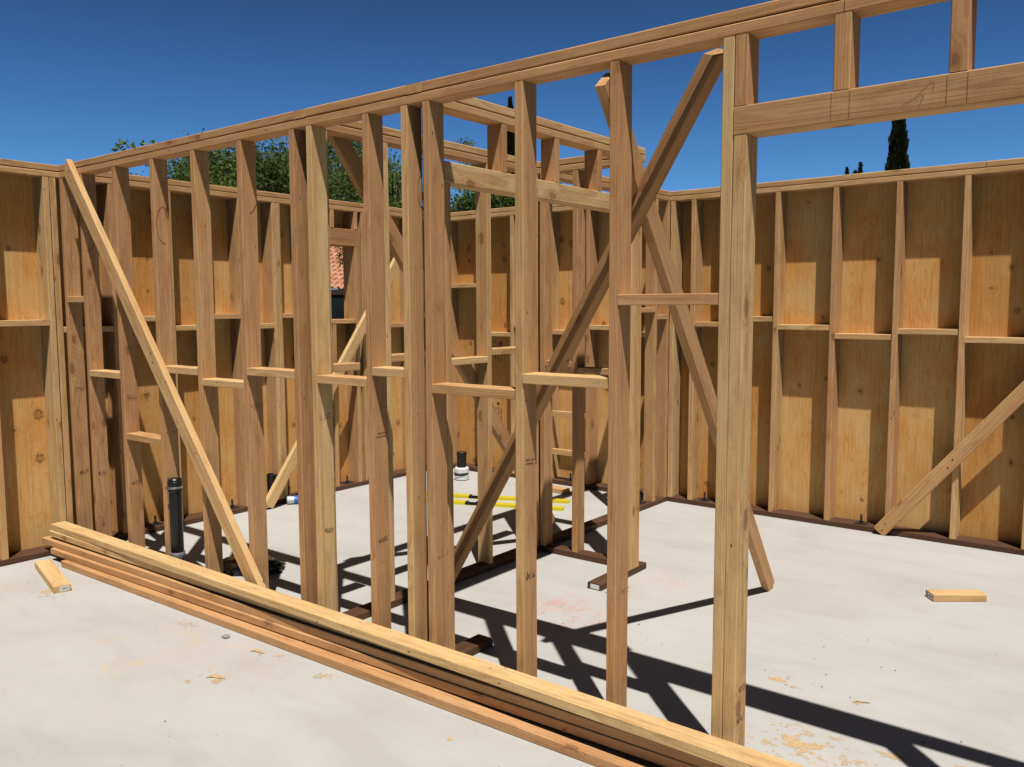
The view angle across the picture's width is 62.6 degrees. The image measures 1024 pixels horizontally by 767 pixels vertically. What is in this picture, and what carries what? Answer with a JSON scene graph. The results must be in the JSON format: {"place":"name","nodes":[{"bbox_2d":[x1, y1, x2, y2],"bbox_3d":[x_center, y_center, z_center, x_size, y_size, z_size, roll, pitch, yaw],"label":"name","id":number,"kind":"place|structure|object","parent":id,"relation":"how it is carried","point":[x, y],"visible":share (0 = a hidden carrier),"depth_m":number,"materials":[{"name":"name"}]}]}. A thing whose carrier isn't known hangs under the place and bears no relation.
{"place":"outdoors","nodes":[
{"label":"outdoors","id":0,"kind":"place"},
{"bbox_2d":[330,246,343,318],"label":"house","id":1,"kind":"structure","parent":0,"point":[337,303],"depth_m":32.99,"materials":[{"name":"tile"}]},
{"bbox_2d":[331,296,343,318],"bbox_3d":[-6.729,-2.788,33.061,0.065,1.250,1.300,4,7,38],"label":"window","id":2,"kind":"structure","parent":1,"relation":"in","point":[337,302],"depth_m":32.89,"materials":[{"name":"black glass"}]},
{"bbox_2d":[0,0,1023,289],"label":"sky","id":3,"kind":"structure","parent":0,"point":[78,77],"materials":[{"name":"blue"}]},
{"bbox_3d":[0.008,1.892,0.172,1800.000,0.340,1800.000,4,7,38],"label":"ground","id":4,"kind":"structure","parent":0,"visible":0},
{"bbox_2d":[111,138,236,186],"bbox_3d":[-6.542,-2.224,16.590,2.661,5.031,2.635,4,7,38],"label":"leafy tree","id":5,"kind":"object","parent":4,"relation":"on","point":[186,171],"visible":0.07,"depth_m":16.13,"materials":[{"name":"green plant"}]},
{"bbox_2d":[167,128,356,200],"bbox_3d":[-5.826,-2.764,18.962,4.344,5.678,4.080,4,7,38],"label":"leafy tree","id":6,"kind":"object","parent":4,"relation":"on","point":[271,176],"visible":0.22,"depth_m":17.66,"materials":[{"name":"green plant"}]},
{"bbox_2d":[258,136,422,289],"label":"leafy tree","id":7,"kind":"object","parent":4,"relation":"on","point":[334,158],"visible":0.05,"depth_m":43.56,"materials":[{"name":"green plant"}]},
{"bbox_2d":[330,154,422,268],"bbox_3d":[-3.356,-3.514,24.356,3.801,6.174,3.620,4,7,38],"label":"leafy tree","id":8,"kind":"object","parent":4,"relation":"on","point":[392,199],"visible":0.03,"depth_m":23.95,"materials":[{"name":"green plant"}]},
{"bbox_2d":[450,137,475,212],"bbox_3d":[-1.203,-3.836,24.675,2.476,6.734,2.664,4,7,38],"label":"leafy tree","id":9,"kind":"object","parent":4,"relation":"on","point":[465,142],"visible":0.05,"depth_m":24.45,"materials":[{"name":"green plant"}]},
{"bbox_2d":[450,172,566,211],"bbox_3d":[-0.144,-3.143,23.496,3.622,5.565,3.863,4,7,38],"label":"leafy tree","id":10,"kind":"object","parent":4,"relation":"on","point":[499,201],"visible":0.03,"depth_m":22.73,"materials":[{"name":"green plant"}]},
{"bbox_2d":[507,95,514,173],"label":"cypress tree","id":11,"kind":"object","parent":4,"relation":"on","point":[510,143],"visible":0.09,"depth_m":43.74,"materials":[{"name":"green plant"}]},
{"bbox_2d":[0,468,1023,766],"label":"concrete slab","id":12,"kind":"structure","parent":4,"relation":"on","point":[90,668],"depth_m":3.79,"materials":[{"name":"grey concrete"}]},
{"bbox_2d":[35,559,70,593],"bbox_3d":[-2.683,1.120,4.913,0.089,0.038,0.608,-4,7,-38],"label":"scrap block","id":13,"kind":"object","parent":12,"relation":"on","point":[53,576],"depth_m":4.84,"materials":[{"name":"brown wood"}]},
{"bbox_2d":[165,477,185,560],"bbox_3d":[-1.911,0.841,4.788,0.087,0.611,0.095,4,7,38],"label":"standpipe","id":14,"kind":"object","parent":12,"relation":"on","point":[174,487],"visible":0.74,"depth_m":4.76,"materials":[{"name":"black plastic"}]},
{"bbox_2d":[0,158,426,566],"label":"stud wall","id":15,"kind":"structure","parent":12,"relation":"on","point":[37,491],"depth_m":5.97,"materials":[{"name":"brown wood"}]},
{"bbox_2d":[206,674,225,677],"bbox_3d":[-1.261,1.251,3.598,0.088,0.003,0.041,1,5,8],"label":"wood shaving","id":16,"kind":"object","parent":12,"relation":"on","point":[216,675],"visible":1,"depth_m":3.59,"materials":[{"name":"beige wood"}]},
{"bbox_2d":[222,634,229,638],"bbox_3d":[-1.369,1.209,4.025,0.041,0.016,0.032,2,6,25],"label":"pebble","id":17,"kind":"object","parent":12,"relation":"on","point":[225,636],"visible":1,"depth_m":4.02,"materials":[{"name":"stone"}]},
{"bbox_2d":[223,556,285,575],"bbox_3d":[-1.560,1.079,5.053,0.412,0.086,0.265,1,5,10],"label":"plastic bag","id":18,"kind":"object","parent":12,"relation":"on","point":[231,567],"visible":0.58,"depth_m":4.99,"materials":[{"name":"black plastic"}]},
{"bbox_2d":[251,649,264,652],"bbox_3d":[-1.162,1.226,3.861,0.078,0.003,0.035,2,6,20],"label":"wood shaving","id":19,"kind":"object","parent":12,"relation":"on","point":[259,650],"visible":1,"depth_m":3.86,"materials":[{"name":"beige wood"}]},
{"bbox_2d":[267,473,277,491],"bbox_3d":[-1.921,0.827,6.753,0.088,0.207,0.088,4,7,38],"label":"plastic tube","id":20,"kind":"object","parent":12,"relation":"on","point":[271,477],"visible":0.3,"depth_m":6.71,"materials":[{"name":"plastic"}]},
{"bbox_2d":[287,495,297,503],"bbox_3d":[-1.710,0.933,6.771,0.197,0.072,0.072,-2,5,-17],"label":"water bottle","id":21,"kind":"object","parent":12,"relation":"on","point":[292,499],"visible":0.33,"depth_m":6.73,"materials":[{"name":"plastic"}]},
{"bbox_2d":[266,258,399,508],"bbox_3d":[-1.467,-0.070,7.058,0.040,2.438,0.090,4,-30,38],"label":"diagonal brace","id":22,"kind":"object","parent":12,"relation":"on","point":[289,464],"visible":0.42,"depth_m":6.77,"materials":[{"name":"brown wood"}]},
{"bbox_2d":[61,560,663,766],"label":"long board","id":23,"kind":"object","parent":12,"relation":"on","point":[582,749],"visible":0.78,"depth_m":3.43,"materials":[{"name":"brown wood"}]},
{"bbox_2d":[50,547,698,766],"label":"long board","id":24,"kind":"object","parent":23,"relation":"on","point":[582,732],"visible":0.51,"depth_m":3.51,"materials":[{"name":"brown wood"}]},
{"bbox_2d":[42,536,724,766],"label":"long board","id":25,"kind":"object","parent":24,"relation":"on","point":[457,678],"visible":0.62,"depth_m":3.56,"materials":[{"name":"brown wood"}]},
{"bbox_2d":[49,530,448,669],"bbox_3d":[-1.569,1.039,4.398,3.350,0.040,0.092,4,7,36],"label":"long board","id":26,"kind":"object","parent":25,"relation":"on","point":[76,541],"visible":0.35,"depth_m":4.50,"materials":[{"name":"brown wood"}]},
{"bbox_2d":[51,521,804,766],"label":"long board","id":27,"kind":"object","parent":26,"relation":"on","point":[717,750],"visible":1,"depth_m":3.25,"materials":[{"name":"beige wood"}]},
{"bbox_2d":[454,451,468,480],"bbox_3d":[-0.461,0.750,7.681,0.135,0.256,0.142,4,7,38],"label":"capped pipe stub","id":28,"kind":"object","parent":12,"relation":"on","point":[461,472],"visible":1,"depth_m":7.64,"materials":[{"name":"white plastic"}]},
{"bbox_2d":[292,109,671,619],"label":"stud wall","id":29,"kind":"structure","parent":12,"relation":"on","point":[656,399],"depth_m":4.99,"materials":[{"name":"wood"}]},
{"bbox_2d":[327,135,555,523],"bbox_3d":[-0.302,-0.142,4.888,0.040,2.946,0.090,4,45,38],"label":"diagonal brace","id":30,"kind":"object","parent":29,"relation":"attached to","point":[347,155],"visible":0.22,"depth_m":4.42,"materials":[{"name":"brown wood"}]},
{"bbox_2d":[23,588,963,766],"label":"sawdust","id":31,"kind":"object","parent":12,"relation":"on","point":[796,744],"visible":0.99,"depth_m":3.04},
{"bbox_2d":[426,492,569,503],"bbox_3d":[-0.132,0.935,6.899,1.220,0.027,0.061,1,5,14],"label":"spirit level","id":32,"kind":"object","parent":12,"relation":"on","point":[507,498],"visible":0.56,"depth_m":6.87,"materials":[{"name":"yellow paint"}]},
{"bbox_2d":[454,500,563,510],"bbox_3d":[-0.189,0.955,6.678,1.220,0.027,0.061,1,5,16],"label":"spirit level","id":33,"kind":"object","parent":12,"relation":"on","point":[498,504],"visible":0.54,"depth_m":6.64,"materials":[{"name":"yellow paint"}]},
{"bbox_2d":[405,82,645,655],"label":"stud wall","id":34,"kind":"structure","parent":12,"relation":"on","point":[495,177],"depth_m":4.04,"materials":[{"name":"brown wood"}]},
{"bbox_2d":[58,0,1023,745],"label":"stud wall","id":35,"kind":"structure","parent":12,"relation":"on","point":[962,84],"depth_m":3.46,"materials":[{"name":"brown wood"}]},
{"bbox_2d":[63,159,265,587],"bbox_3d":[-1.988,-0.117,4.701,0.090,3.019,0.040,-43,-21,32],"label":"diagonal brace","id":36,"kind":"object","parent":35,"relation":"attached to","point":[212,488],"visible":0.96,"depth_m":4.63,"materials":[{"name":"wood"}]},
{"bbox_2d":[454,48,722,581],"bbox_3d":[0.144,0.022,3.641,0.042,3.099,0.093,7,40,-23],"label":"diagonal brace","id":37,"kind":"object","parent":35,"relation":"attached to","point":[701,84],"visible":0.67,"depth_m":3.26,"materials":[{"name":"brown wood"}]},
{"bbox_2d":[552,485,569,493],"bbox_3d":[0.360,0.901,7.185,0.271,0.038,0.089,4,7,42],"label":"scrap block","id":38,"kind":"object","parent":12,"relation":"on","point":[559,490],"depth_m":7.11,"materials":[{"name":"beige wood"}]},
{"bbox_2d":[539,156,609,564],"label":"stud wall","id":39,"kind":"structure","parent":12,"relation":"on","point":[575,166],"depth_m":5.25,"materials":[{"name":"brown wood"}]},
{"bbox_2d":[595,73,773,591],"bbox_3d":[0.873,0.053,3.772,0.041,3.060,0.091,6,48,36],"label":"diagonal brace","id":40,"kind":"object","parent":12,"relation":"on","point":[659,248],"visible":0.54,"depth_m":3.48,"materials":[{"name":"brown wood"}]},
{"bbox_2d":[450,158,1023,555],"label":"stud wall","id":41,"kind":"structure","parent":12,"relation":"on","point":[888,348],"depth_m":5.97,"materials":[{"name":"brown wood"}]},
{"bbox_2d":[873,381,1023,535],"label":"diagonal brace","id":42,"kind":"object","parent":41,"relation":"attached to","point":[974,439],"visible":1,"depth_m":5.46,"materials":[{"name":"wood"}]},
{"bbox_2d":[925,589,986,601],"bbox_3d":[2.378,1.136,4.511,0.282,0.038,0.089,0,5,1],"label":"scrap block","id":43,"kind":"object","parent":12,"relation":"on","point":[955,595],"depth_m":4.47,"materials":[{"name":"brown wood"}]},
{"bbox_2d":[858,161,863,172],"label":"conifer tree","id":44,"kind":"object","parent":4,"relation":"on","point":[860,168],"visible":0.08,"depth_m":63.52,"materials":[{"name":"green plant"}]},
{"bbox_2d":[884,119,909,170],"bbox_3d":[16.376,-6.928,35.967,1.626,10.680,1.594,4,7,38],"label":"cypress tree","id":45,"kind":"object","parent":4,"relation":"on","point":[897,158],"visible":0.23,"depth_m":35.44,"materials":[{"name":"green plant"}]}
]}

